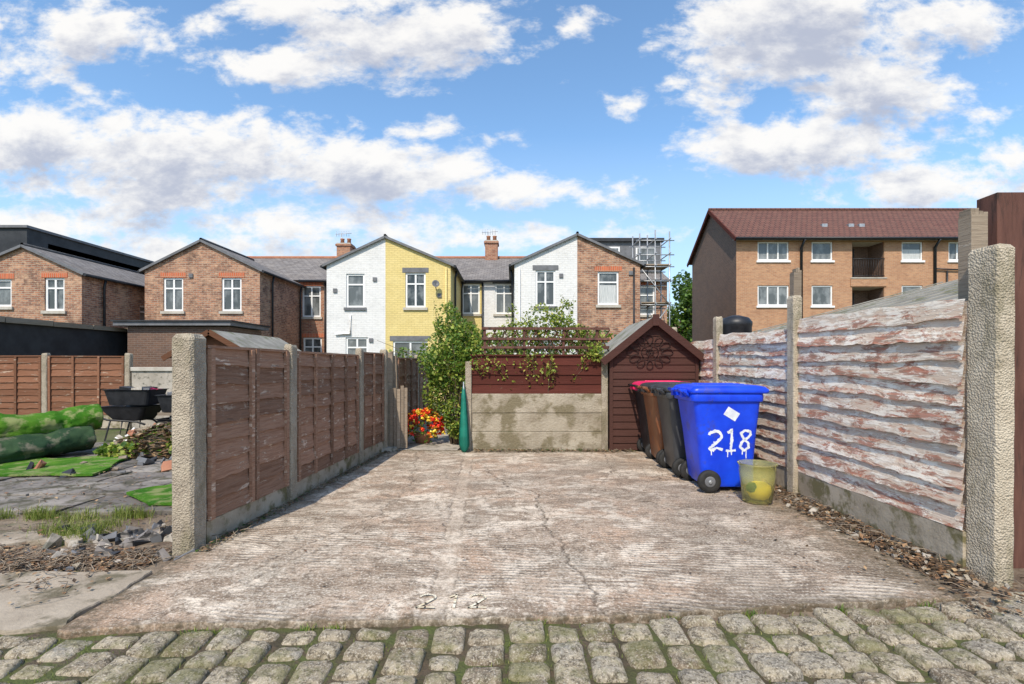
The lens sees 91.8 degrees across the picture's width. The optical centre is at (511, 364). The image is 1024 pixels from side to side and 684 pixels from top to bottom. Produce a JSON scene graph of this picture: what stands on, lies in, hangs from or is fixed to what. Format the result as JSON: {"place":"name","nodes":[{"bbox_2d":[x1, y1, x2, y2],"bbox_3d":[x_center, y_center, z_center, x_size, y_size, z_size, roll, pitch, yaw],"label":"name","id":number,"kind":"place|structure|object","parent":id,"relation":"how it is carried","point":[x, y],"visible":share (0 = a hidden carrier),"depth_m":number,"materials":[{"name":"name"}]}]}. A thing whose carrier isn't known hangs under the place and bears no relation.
{"place":"outdoors","nodes":[
{"label":"outdoors","id":0,"kind":"place"},
{"bbox_2d":[0,225,153,270],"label":"house with loft extension","id":1,"kind":"structure","parent":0,"point":[11,236],"depth_m":23.85,"materials":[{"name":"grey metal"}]},
{"bbox_2d":[0,442,171,514],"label":"patio paving","id":2,"kind":"structure","parent":0,"point":[24,489],"depth_m":5.57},
{"bbox_2d":[0,425,96,463],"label":"artificial turf roll","id":3,"kind":"object","parent":2,"relation":"on","point":[42,445],"visible":0.91,"depth_m":7.31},
{"bbox_2d":[0,404,103,437],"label":"artificial turf roll","id":4,"kind":"object","parent":3,"relation":"on","point":[92,415],"visible":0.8,"depth_m":7.49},
{"bbox_2d":[0,456,129,476],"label":"artificial turf mat","id":5,"kind":"object","parent":2,"relation":"on","point":[59,466],"visible":0.93,"depth_m":6.63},
{"bbox_2d":[0,459,171,536],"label":"dry leaves","id":6,"kind":"object","parent":2,"relation":"on","point":[86,506],"visible":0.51,"depth_m":5.04,"materials":[{"name":"brown plant"}]},
{"bbox_2d":[26,452,171,477],"bbox_3d":[-4.762,1.365,6.923,3.491,0.203,1.711,0,0,-15],"label":"patio junk","id":7,"kind":"object","parent":2,"relation":"on","point":[166,466],"visible":0.59,"depth_m":6.61,"materials":[{"name":"ceramic"}]},
{"bbox_2d":[101,404,160,440],"bbox_3d":[-7.108,1.080,9.200,1.695,0.640,0.640,0,0,0],"label":"wheelbarrow","id":8,"kind":"object","parent":2,"relation":"on","point":[128,413],"visible":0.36,"depth_m":8.97,"materials":[{"name":"black plastic"}]},
{"bbox_2d":[103,386,168,404],"bbox_3d":[-7.000,0.569,9.250,0.900,0.342,0.580,0,0,0],"label":"storage crate","id":9,"kind":"object","parent":8,"relation":"on","point":[127,395],"visible":0.96,"depth_m":9.02,"materials":[{"name":"black plastic"}]},
{"bbox_2d":[93,440,171,458],"bbox_3d":[-4.832,1.204,7.579,2.890,0.460,0.705,0,0,-12],"label":"ground cover plant","id":10,"kind":"object","parent":2,"relation":"on","point":[104,448],"visible":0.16,"depth_m":7.41,"materials":[{"name":"green plant"}]},
{"bbox_2d":[108,422,171,457],"bbox_3d":[-5.308,1.157,7.984,2.475,0.526,1.412,0,0,0],"label":"dry plant debris","id":11,"kind":"object","parent":2,"relation":"on","point":[168,425],"visible":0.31,"depth_m":7.61,"materials":[{"name":"brown plant"}]},
{"bbox_2d":[111,427,171,456],"bbox_3d":[-5.450,1.222,8.100,2.200,0.478,1.000,0,0,0],"label":"soil mound","id":12,"kind":"object","parent":2,"relation":"on","point":[147,437],"visible":0.09,"depth_m":7.78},
{"bbox_2d":[126,484,171,505],"bbox_3d":[-3.421,1.369,5.508,1.386,0.033,1.326,0,0,0],"label":"artificial turf mat","id":13,"kind":"object","parent":2,"relation":"on","point":[157,495],"visible":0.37,"depth_m":5.20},
{"bbox_2d":[95,402,586,442],"bbox_3d":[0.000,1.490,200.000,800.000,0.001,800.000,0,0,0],"label":"ground","id":14,"kind":"structure","parent":0,"point":[113,433],"depth_m":11.04,"materials":[{"name":"green plant"}]},
{"bbox_2d":[0,248,23,317],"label":"walls","id":15,"kind":"structure","parent":14,"relation":"on","point":[12,262],"depth_m":18.00,"materials":[{"name":"brick"}]},
{"bbox_2d":[0,273,14,309],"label":"windows","id":16,"kind":"structure","parent":15,"relation":"attached to","point":[6,291],"depth_m":18.08,"materials":[{"name":"white plastic"}]},
{"bbox_2d":[0,243,144,274],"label":"roof","id":17,"kind":"structure","parent":15,"relation":"on","point":[10,250],"depth_m":19.19,"materials":[{"name":"tile"}]},
{"bbox_2d":[0,355,41,414],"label":"fence panel","id":18,"kind":"object","parent":14,"relation":"on","point":[20,385],"visible":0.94,"depth_m":11.38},
{"bbox_2d":[41,353,50,412],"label":"concrete fence post","id":19,"kind":"object","parent":14,"relation":"on","point":[44,381],"visible":0.71,"depth_m":11.34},
{"bbox_2d":[0,316,127,356],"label":"black clad wall","id":20,"kind":"structure","parent":14,"relation":"on","point":[21,336],"depth_m":15.21,"materials":[{"name":"grey wood"}]},
{"bbox_2d":[24,249,144,327],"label":"walls","id":21,"kind":"structure","parent":14,"relation":"on","point":[83,299],"depth_m":18.00,"materials":[{"name":"brick"}]},
{"bbox_2d":[21,244,144,288],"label":"roof","id":22,"kind":"structure","parent":21,"relation":"on","point":[85,268],"depth_m":19.40,"materials":[{"name":"tile"}]},
{"bbox_2d":[41,272,144,319],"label":"windows","id":23,"kind":"structure","parent":21,"relation":"attached to","point":[54,292],"depth_m":18.05,"materials":[{"name":"white plastic"}]},
{"bbox_2d":[48,356,124,427],"bbox_3d":[-9.750,0.628,11.386,1.780,1.663,0.078,0,0,0],"label":"fence panel","id":24,"kind":"object","parent":14,"relation":"on","point":[73,381],"visible":0.76,"depth_m":11.38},
{"bbox_2d":[124,353,132,428],"bbox_3d":[-8.800,0.607,11.400,0.136,1.745,0.126,0,0,0],"label":"concrete fence post","id":25,"kind":"object","parent":14,"relation":"on","point":[128,364],"visible":0.58,"depth_m":11.34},
{"bbox_2d":[130,367,171,428],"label":"rendered wall","id":26,"kind":"structure","parent":14,"relation":"on","point":[159,377],"depth_m":11.35,"materials":[{"name":"paint"}]},
{"bbox_2d":[157,412,171,415],"bbox_3d":[-5.975,1.125,9.375,1.050,0.550,1.250,0,0,0],"label":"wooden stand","id":27,"kind":"object","parent":14,"relation":"on","point":[164,414],"visible":0.07,"depth_m":8.75,"materials":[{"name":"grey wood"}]},
{"bbox_2d":[155,392,171,411],"bbox_3d":[-5.850,0.659,9.000,0.900,0.362,0.620,0,0,0],"label":"storage crate","id":28,"kind":"object","parent":27,"relation":"on","point":[165,401],"visible":0.18,"depth_m":8.74,"materials":[{"name":"black plastic"}]},
{"bbox_2d":[145,242,201,319],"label":"walls","id":29,"kind":"structure","parent":14,"relation":"on","point":[187,261],"depth_m":20.00,"materials":[{"name":"brick"}]},
{"bbox_2d":[160,273,185,313],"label":"windows","id":30,"kind":"structure","parent":29,"relation":"attached to","point":[173,293],"depth_m":20.05,"materials":[{"name":"white plastic"}]},
{"bbox_2d":[189,267,634,394],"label":"wall vents and pipes","id":31,"kind":"object","parent":29,"relation":"attached to","point":[439,294],"visible":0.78,"depth_m":19.92,"materials":[{"name":"grey paint"}]},
{"bbox_2d":[110,320,270,366],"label":"flat roof outbuilding","id":32,"kind":"structure","parent":14,"relation":"on","point":[149,343],"depth_m":17.30,"materials":[{"name":"brown brick"}]},
{"bbox_2d":[161,330,300,360],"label":"shed roof","id":33,"kind":"structure","parent":14,"relation":"on","point":[219,338],"depth_m":12.18,"materials":[{"name":"brown wood"}]},
{"bbox_2d":[202,243,301,350],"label":"walls","id":34,"kind":"structure","parent":14,"relation":"on","point":[255,296],"depth_m":20.00,"materials":[{"name":"brick"}]},
{"bbox_2d":[218,273,243,313],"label":"windows","id":35,"kind":"structure","parent":34,"relation":"attached to","point":[231,293],"depth_m":20.05,"materials":[{"name":"white plastic"}]},
{"bbox_2d":[199,238,306,287],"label":"roof","id":36,"kind":"structure","parent":34,"relation":"on","point":[249,261],"depth_m":21.06,"materials":[{"name":"tile"}]},
{"bbox_2d":[271,277,301,349],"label":"drain pipes","id":37,"kind":"object","parent":34,"relation":"attached to","point":[272,308],"visible":0.63,"depth_m":20.89,"materials":[{"name":"black plastic"}]},
{"bbox_2d":[385,238,460,401],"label":"walls","id":38,"kind":"structure","parent":14,"relation":"on","point":[399,321],"depth_m":20.00,"materials":[{"name":"yellow paint"}]},
{"bbox_2d":[390,268,430,357],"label":"windows","id":39,"kind":"structure","parent":38,"relation":"attached to","point":[415,288],"depth_m":20.05,"materials":[{"name":"white plastic"}]},
{"bbox_2d":[384,234,465,283],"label":"roof","id":40,"kind":"structure","parent":38,"relation":"on","point":[459,275],"depth_m":19.89,"materials":[{"name":"tile"}]},
{"bbox_2d":[419,361,432,428],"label":"fence panel","id":41,"kind":"object","parent":14,"relation":"on","point":[421,385],"visible":0.35,"depth_m":10.97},
{"bbox_2d":[247,229,668,353],"bbox_3d":[-4.200,-3.060,27.940,23.600,9.120,8.520,0,0,0],"label":"terraced row","id":42,"kind":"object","parent":14,"relation":"on","point":[486,294],"visible":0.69,"depth_m":24.09,"materials":[{"name":"red brick"}]},
{"bbox_2d":[299,282,656,353],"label":"windows","id":43,"kind":"structure","parent":42,"relation":"in","point":[471,290],"depth_m":24.09,"materials":[{"name":"white plastic"}]},
{"bbox_2d":[590,238,663,271],"bbox_3d":[5.600,-5.460,26.725,4.000,1.720,3.950,0,0,0],"label":"loft dormer","id":44,"kind":"object","parent":42,"relation":"on","point":[622,245],"visible":0.33,"depth_m":24.86,"materials":[{"name":"grey paint"}]},
{"bbox_2d":[377,326,616,392],"bbox_3d":[0.699,0.245,13.816,8.816,2.521,4.262,0,0,0],"label":"garden shrub","id":45,"kind":"object","parent":14,"relation":"on","point":[401,349],"visible":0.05,"depth_m":12.95,"materials":[{"name":"green plant"}]},
{"bbox_2d":[514,236,576,353],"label":"walls","id":46,"kind":"structure","parent":14,"relation":"on","point":[563,256],"depth_m":20.00,"materials":[{"name":"white paint"}]},
{"bbox_2d":[509,233,577,282],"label":"roof","id":47,"kind":"structure","parent":46,"relation":"on","point":[511,266],"depth_m":19.89,"materials":[{"name":"stone"}]},
{"bbox_2d":[533,265,559,353],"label":"windows","id":48,"kind":"structure","parent":46,"relation":"attached to","point":[545,283],"depth_m":20.08,"materials":[{"name":"white plastic"}]},
{"bbox_2d":[577,236,639,353],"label":"walls","id":49,"kind":"structure","parent":14,"relation":"on","point":[590,257],"depth_m":20.00,"materials":[{"name":"brick"}]},
{"bbox_2d":[595,266,621,343],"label":"windows","id":50,"kind":"structure","parent":49,"relation":"attached to","point":[607,289],"depth_m":20.08,"materials":[{"name":"white plastic"}]},
{"bbox_2d":[629,230,673,325],"bbox_3d":[6.000,-2.168,21.400,1.600,7.135,1.600,0,0,0],"label":"scaffolding","id":51,"kind":"object","parent":14,"relation":"on","point":[661,267],"visible":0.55,"depth_m":20.85,"materials":[{"name":"metal"}]},
{"bbox_2d":[667,270,691,342],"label":"broadleaf tree","id":52,"kind":"object","parent":14,"relation":"on","point":[684,307],"visible":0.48,"depth_m":45.57,"materials":[{"name":"green plant"}]},
{"bbox_2d":[723,315,752,334],"bbox_3d":[4.150,0.245,9.200,0.560,2.310,0.560,0,0,0],"label":"water butt","id":53,"kind":"object","parent":14,"relation":"on","point":[737,324],"visible":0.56,"depth_m":8.97,"materials":[{"name":"black plastic"}]},
{"bbox_2d":[692,216,957,341],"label":"walls","id":54,"kind":"structure","parent":14,"relation":"on","point":[730,275],"depth_m":27.00,"materials":[{"name":"beige brick"}]},
{"bbox_2d":[687,208,968,266],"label":"roof","id":55,"kind":"structure","parent":54,"relation":"on","point":[735,224],"depth_m":28.55,"materials":[{"name":"red tile"}]},
{"bbox_2d":[756,242,957,331],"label":"windows","id":56,"kind":"structure","parent":54,"relation":"attached to","point":[772,296],"depth_m":27.09,"materials":[{"name":"white plastic"}]},
{"bbox_2d":[800,239,957,317],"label":"drain pipes","id":57,"kind":"object","parent":54,"relation":"attached to","point":[935,268],"visible":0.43,"depth_m":26.86,"materials":[{"name":"black plastic"}]},
{"bbox_2d":[327,238,384,353],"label":"walls","id":58,"kind":"structure","parent":0,"point":[369,263],"depth_m":20.00,"materials":[{"name":"white paint"}]},
{"bbox_2d":[344,274,367,353],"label":"windows","id":59,"kind":"structure","parent":58,"relation":"attached to","point":[355,291],"depth_m":20.09,"materials":[{"name":"white plastic"}]},
{"bbox_2d":[398,412,459,449],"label":"garden path","id":60,"kind":"structure","parent":0,"point":[441,442],"depth_m":8.69,"materials":[{"name":"concrete"}]},
{"bbox_2d":[390,385,407,447],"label":"wooden gate","id":61,"kind":"structure","parent":60,"relation":"on","point":[398,428],"depth_m":8.16,"materials":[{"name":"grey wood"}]},
{"bbox_2d":[398,357,417,437],"bbox_3d":[-1.971,0.664,9.375,0.078,1.592,1.850,0,0,0],"label":"fence panel","id":62,"kind":"object","parent":60,"relation":"on","point":[408,373],"visible":0.56,"depth_m":9.57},
{"bbox_2d":[408,406,444,443],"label":"potted flowers","id":63,"kind":"object","parent":60,"relation":"on","point":[423,436],"visible":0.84,"depth_m":8.73,"materials":[{"name":"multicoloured plant"}]},
{"bbox_2d":[0,592,1023,683],"bbox_3d":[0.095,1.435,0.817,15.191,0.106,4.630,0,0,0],"label":"cobbled alley","id":64,"kind":"structure","parent":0,"point":[640,649],"depth_m":2.43,"materials":[{"name":"stone"}]},
{"bbox_2d":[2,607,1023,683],"bbox_3d":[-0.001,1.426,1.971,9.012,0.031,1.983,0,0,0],"label":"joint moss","id":65,"kind":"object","parent":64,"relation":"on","point":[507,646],"visible":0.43,"depth_m":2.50,"materials":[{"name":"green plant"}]},
{"bbox_2d":[0,448,1023,623],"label":"dirt ground","id":66,"kind":"structure","parent":0,"point":[144,524],"depth_m":3.88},
{"bbox_2d":[0,530,82,549],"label":"broken concrete","id":67,"kind":"object","parent":66,"relation":"on","point":[13,535],"visible":0.56,"depth_m":4.02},
{"bbox_2d":[0,570,151,634],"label":"concrete apron","id":68,"kind":"object","parent":66,"relation":"on","point":[45,615],"visible":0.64,"depth_m":3.03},
{"bbox_2d":[0,545,159,605],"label":"dry leaves","id":69,"kind":"object","parent":68,"relation":"on","point":[74,579],"visible":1,"depth_m":3.28,"materials":[{"name":"brown plant"}]},
{"bbox_2d":[0,503,166,521],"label":"grass tuft","id":70,"kind":"object","parent":66,"relation":"on","point":[38,513],"visible":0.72,"depth_m":4.65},
{"bbox_2d":[19,507,150,547],"bbox_3d":[-5.134,1.386,4.310,3.690,0.118,0.940,0,0,0],"label":"grass tuft","id":71,"kind":"object","parent":66,"relation":"on","point":[72,531],"visible":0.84,"depth_m":4.28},
{"bbox_2d":[0,538,181,577],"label":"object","id":72,"kind":"object","parent":66,"relation":"on","point":[33,558],"visible":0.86,"depth_m":3.62,"materials":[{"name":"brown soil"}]},
{"bbox_2d":[41,520,194,561],"bbox_3d":[-3.123,1.431,4.092,1.524,0.208,0.920,0,0,0],"label":"slate debris","id":73,"kind":"object","parent":66,"relation":"on","point":[127,537],"visible":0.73,"depth_m":4.00,"materials":[{"name":"slate"},{"name":"stone"}]},
{"bbox_2d":[101,422,171,450],"bbox_3d":[-5.520,1.194,8.043,2.313,0.555,1.006,0,0,0],"label":"rubble pile","id":74,"kind":"object","parent":66,"relation":"on","point":[118,437],"visible":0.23,"depth_m":7.85,"materials":[{"name":"stone"}]},
{"bbox_2d":[172,333,206,556],"bbox_3d":[-2.470,0.622,3.800,0.176,1.716,0.195,0,0,0],"label":"concrete fence post","id":75,"kind":"object","parent":66,"relation":"on","point":[189,425],"visible":0.93,"depth_m":3.71,"materials":[{"name":"concrete"}]},
{"bbox_2d":[206,345,289,543],"bbox_3d":[-2.351,0.653,4.475,0.078,1.613,1.162,0,0,5],"label":"fence panel","id":76,"kind":"object","parent":66,"relation":"on","point":[248,435],"visible":0.98,"depth_m":4.38,"materials":[{"name":"wood"}]},
{"bbox_2d":[284,344,296,501],"bbox_3d":[-2.285,0.635,5.120,0.096,1.690,0.136,0,0,0],"label":"concrete fence post","id":77,"kind":"object","parent":66,"relation":"on","point":[292,486],"visible":0.56,"depth_m":5.08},
{"bbox_2d":[297,351,358,496],"bbox_3d":[-2.226,0.658,6.085,0.078,1.603,1.798,0,0,3],"label":"fence panel","id":78,"kind":"object","parent":66,"relation":"on","point":[327,416],"visible":0.94,"depth_m":5.94,"materials":[{"name":"wood"}]},
{"bbox_2d":[355,348,363,463],"bbox_3d":[-2.165,0.622,7.050,0.095,1.716,0.136,0,0,0],"label":"concrete fence post","id":79,"kind":"object","parent":66,"relation":"on","point":[359,352],"visible":0.5,"depth_m":7.00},
{"bbox_2d":[364,352,383,460],"bbox_3d":[-2.122,0.638,7.551,0.077,1.643,0.869,0,0,5],"label":"fence panel","id":80,"kind":"object","parent":66,"relation":"on","point":[373,403],"visible":0.85,"depth_m":7.53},
{"bbox_2d":[380,349,387,447],"bbox_3d":[-2.080,0.617,8.050,0.116,1.726,0.126,0,0,0],"label":"concrete fence post","id":81,"kind":"object","parent":66,"relation":"on","point":[385,441],"visible":0.49,"depth_m":8.00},
{"bbox_2d":[388,351,393,446],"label":"wooden post","id":82,"kind":"object","parent":66,"relation":"on","point":[390,369],"visible":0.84,"depth_m":8.20,"materials":[{"name":"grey wood"}]},
{"bbox_2d":[417,299,490,443],"bbox_3d":[-1.122,0.131,8.795,0.874,2.654,1.786,0,0,-45],"label":"climbing shrub","id":83,"kind":"object","parent":66,"relation":"on","point":[454,346],"visible":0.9,"depth_m":8.64,"materials":[{"name":"green plant"}]},
{"bbox_2d":[472,394,600,450],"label":"concrete panels","id":84,"kind":"object","parent":66,"relation":"on","point":[536,412],"visible":0.9,"depth_m":8.10,"materials":[{"name":"concrete"}]},
{"bbox_2d":[470,354,601,393],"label":"timber boards","id":85,"kind":"object","parent":84,"relation":"on","point":[566,368],"visible":0.97,"depth_m":8.12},
{"bbox_2d":[470,295,605,431],"bbox_3d":[0.468,0.102,8.284,2.319,2.606,0.700,0,0,0],"label":"trellis vine","id":86,"kind":"object","parent":66,"relation":"on","point":[557,323],"visible":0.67,"depth_m":8.29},
{"bbox_2d":[180,600,935,635],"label":"edge weeds","id":87,"kind":"object","parent":66,"relation":"on","point":[338,627],"visible":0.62,"depth_m":2.70,"materials":[{"name":"green plant"}]},
{"bbox_2d":[691,339,712,382],"bbox_3d":[3.066,0.533,8.400,0.069,1.853,1.860,0,0,0],"label":"fence panel","id":88,"kind":"object","parent":66,"relation":"on","point":[705,347],"visible":0.09,"depth_m":7.81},
{"bbox_2d":[713,316,722,382],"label":"concrete fence post","id":89,"kind":"object","parent":66,"relation":"on","point":[717,326],"visible":0.38,"depth_m":7.34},
{"bbox_2d":[718,329,786,490],"bbox_3d":[3.079,0.504,6.415,0.072,1.913,1.831,0,0,-1],"label":"fence panel","id":90,"kind":"object","parent":66,"relation":"on","point":[757,358],"visible":0.63,"depth_m":5.99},
{"bbox_2d":[787,295,801,496],"bbox_3d":[3.090,0.364,5.430,0.106,2.232,0.146,0,0,0],"label":"concrete fence post","id":91,"kind":"object","parent":66,"relation":"on","point":[794,309],"visible":0.77,"depth_m":5.38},
{"bbox_2d":[790,268,801,295],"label":"wooden post","id":92,"kind":"object","parent":66,"relation":"on","point":[796,281],"visible":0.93,"depth_m":5.58,"materials":[{"name":"grey wood"}]},
{"bbox_2d":[796,299,967,573],"bbox_3d":[3.111,0.483,4.390,0.069,1.954,1.941,0,0,-1],"label":"fence panel","id":93,"kind":"object","parent":66,"relation":"on","point":[882,416],"visible":0.99,"depth_m":4.06,"materials":[{"name":"wood"}]},
{"bbox_2d":[773,489,1020,613],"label":"verge stones","id":94,"kind":"object","parent":66,"relation":"on","point":[989,586],"visible":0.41,"depth_m":3.59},
{"bbox_2d":[773,483,1023,619],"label":"fallen leaves","id":95,"kind":"object","parent":66,"relation":"on","point":[904,551],"visible":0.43,"depth_m":3.69,"materials":[{"name":"brown plant"}]},
{"bbox_2d":[958,208,987,300],"bbox_3d":[3.271,0.177,3.520,0.126,2.549,0.107,0,0,0],"label":"wooden post","id":96,"kind":"object","parent":66,"relation":"on","point":[972,228],"visible":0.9,"depth_m":3.50,"materials":[{"name":"grey wood"}]},
{"bbox_2d":[966,243,1014,587],"bbox_3d":[3.196,0.346,3.320,0.140,2.268,0.236,0,0,0],"label":"concrete fence post","id":97,"kind":"object","parent":66,"relation":"on","point":[990,423],"visible":0.93,"depth_m":3.25,"materials":[{"name":"concrete"}]},
{"bbox_2d":[977,192,1023,567],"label":"wooden gate post","id":98,"kind":"object","parent":66,"relation":"on","point":[1005,210],"visible":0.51,"depth_m":3.52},
{"bbox_2d":[0,0,1023,320],"label":"sky","id":99,"kind":"structure","parent":0,"point":[146,129],"materials":[{"name":"blue"}]},
{"bbox_2d":[57,450,968,638],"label":"concrete driveway","id":100,"kind":"structure","parent":0,"point":[379,523],"depth_m":3.58,"materials":[{"name":"concrete"}]},
{"bbox_2d":[183,451,389,551],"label":"fence base leaves","id":101,"kind":"object","parent":100,"relation":"on","point":[274,512],"visible":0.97,"depth_m":4.79,"materials":[{"name":"brown plant"}]},
{"bbox_2d":[459,382,469,452],"bbox_3d":[-0.762,0.850,7.935,0.161,1.142,0.167,0,0,23],"label":"folded parasol","id":102,"kind":"object","parent":100,"relation":"on","point":[464,443],"visible":0.98,"depth_m":7.92,"materials":[{"name":"green fabric"}]},
{"bbox_2d":[465,355,607,450],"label":"wall posts","id":103,"kind":"object","parent":100,"relation":"on","point":[604,400],"depth_m":8.07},
{"bbox_2d":[474,447,636,452],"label":"wall base leaves","id":104,"kind":"object","parent":100,"relation":"on","point":[552,450],"visible":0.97,"depth_m":7.98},
{"bbox_2d":[600,314,704,449],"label":"garden shed","id":105,"kind":"structure","parent":100,"relation":"on","point":[655,347],"depth_m":8.01,"materials":[{"name":"brown wood"}]},
{"bbox_2d":[628,380,683,451],"bbox_3d":[2.328,0.825,7.680,0.951,1.150,0.678,0,0,0],"label":"wheelie bin","id":106,"kind":"object","parent":100,"relation":"on","point":[643,441],"visible":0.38,"depth_m":7.69,"materials":[{"name":"plastic"}]},
{"bbox_2d":[635,382,692,466],"bbox_3d":[2.298,0.825,7.080,0.951,1.150,0.678,0,0,0],"label":"brown wheelie bin","id":107,"kind":"object","parent":100,"relation":"on","point":[654,448],"visible":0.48,"depth_m":6.96,"materials":[{"name":"plastic"}]},
{"bbox_2d":[648,383,686,477],"bbox_3d":[2.312,0.820,6.430,0.960,1.161,0.685,0,0,0],"label":"grey wheelie bin","id":108,"kind":"object","parent":100,"relation":"on","point":[672,455],"visible":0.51,"depth_m":6.22,"materials":[{"name":"plastic"}]},
{"bbox_2d":[668,383,768,492],"bbox_3d":[2.365,0.808,5.710,0.979,1.183,0.698,0,0,0],"label":"blue wheelie bin","id":109,"kind":"object","parent":100,"relation":"on","point":[719,423],"visible":0.98,"depth_m":5.43,"materials":[{"name":"plastic"}]},
{"bbox_2d":[737,459,777,504],"bbox_3d":[2.500,1.200,5.060,0.376,0.400,0.376,0,0,0],"label":"plastic tub","id":110,"kind":"object","parent":100,"relation":"on","point":[757,477],"visible":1,"depth_m":4.93,"materials":[{"name":"yellow"}]},
{"bbox_2d":[481,327,609,353],"bbox_3d":[0.555,-0.213,8.179,2.124,0.826,0.072,0,0,0],"label":"trellis","id":111,"kind":"object","parent":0,"point":[485,338],"visible":0.94,"depth_m":8.15,"materials":[{"name":"brown wood"}]},
{"bbox_2d":[753,279,957,331],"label":"garage","id":112,"kind":"structure","parent":0,"point":[943,291],"depth_m":8.34,"materials":[{"name":"grey concrete"}]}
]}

